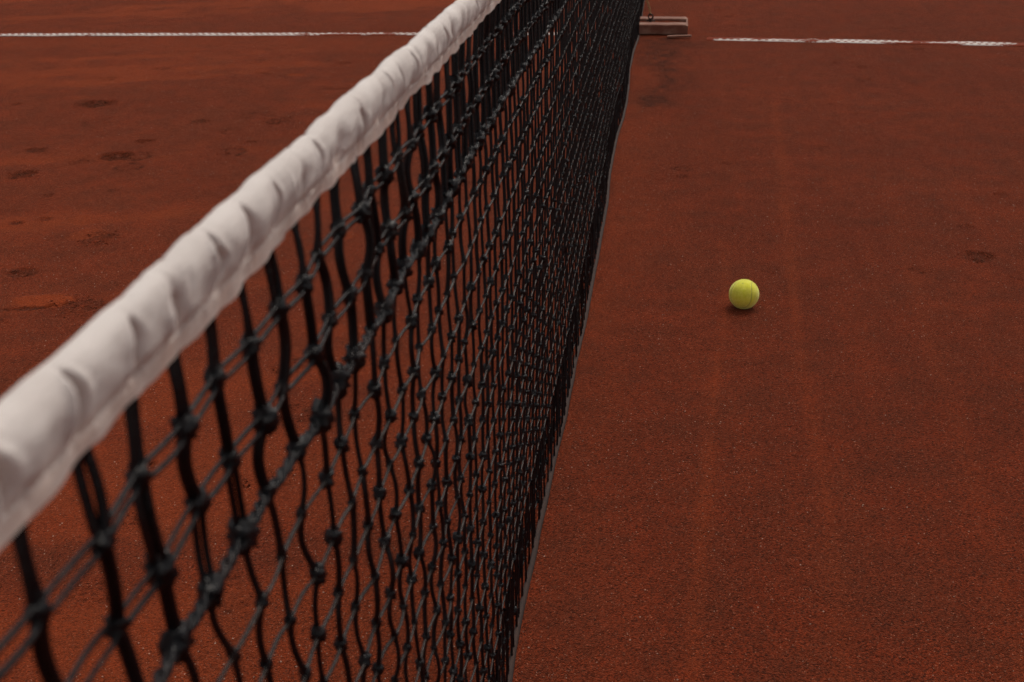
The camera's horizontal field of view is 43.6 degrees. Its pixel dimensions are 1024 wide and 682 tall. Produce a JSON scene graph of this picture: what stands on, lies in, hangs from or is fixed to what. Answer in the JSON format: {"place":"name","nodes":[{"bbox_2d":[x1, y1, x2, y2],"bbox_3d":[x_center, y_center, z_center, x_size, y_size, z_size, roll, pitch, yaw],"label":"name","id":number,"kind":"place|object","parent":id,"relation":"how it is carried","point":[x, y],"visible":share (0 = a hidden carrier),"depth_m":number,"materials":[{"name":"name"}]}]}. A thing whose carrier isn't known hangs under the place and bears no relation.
{"place":"outdoors","nodes":[
{"label":"outdoors","id":0,"kind":"place"},
{"bbox_2d":[0,0,1023,681],"bbox_3d":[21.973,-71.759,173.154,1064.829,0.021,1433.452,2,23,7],"label":"clay court","id":1,"kind":"object","parent":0,"point":[866,592],"visible":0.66,"depth_m":2.81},
{"bbox_2d":[0,32,585,35],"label":"court line","id":2,"kind":"object","parent":1,"relation":"on","point":[178,34],"visible":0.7,"depth_m":6.62,"materials":[{"name":"white paint"}]},
{"bbox_2d":[0,0,644,681],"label":"tennis net","id":3,"kind":"object","parent":1,"relation":"on","point":[78,394],"visible":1,"depth_m":0.88,"materials":[{"name":"fabric"}]},
{"bbox_2d":[1,9,1022,612],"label":"clay crumbs","id":4,"kind":"object","parent":1,"relation":"on","point":[295,361],"visible":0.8,"depth_m":3.50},
{"bbox_2d":[4,44,1023,680],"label":"brick grit","id":5,"kind":"object","parent":1,"relation":"on","point":[450,412],"visible":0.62,"depth_m":2.35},
{"bbox_2d":[602,13,687,34],"bbox_3d":[0.670,-1.628,6.533,0.448,0.091,0.262,2,23,7],"label":"strap anchor","id":6,"kind":"object","parent":1,"relation":"on","point":[664,25],"visible":0.65,"depth_m":6.42,"materials":[{"name":"metal"}]},
{"bbox_2d":[728,279,759,308],"bbox_3d":[0.533,-0.108,2.942,0.073,0.073,0.073,2,23,7],"label":"tennis ball","id":7,"kind":"object","parent":1,"relation":"on","point":[743,293],"visible":1,"depth_m":2.92,"materials":[{"name":"fabric"}]},
{"bbox_2d":[706,37,1023,45],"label":"court line","id":8,"kind":"object","parent":1,"relation":"on","point":[869,41],"visible":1,"depth_m":6.15,"materials":[{"name":"white paint"}]},
{"bbox_2d":[667,35,691,37],"bbox_3d":[0.827,-1.504,6.321,0.117,0.011,0.024,3,23,15],"label":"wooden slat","id":9,"kind":"object","parent":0,"point":[675,36],"visible":1,"depth_m":6.31,"materials":[{"name":"brown wood"}]}
]}

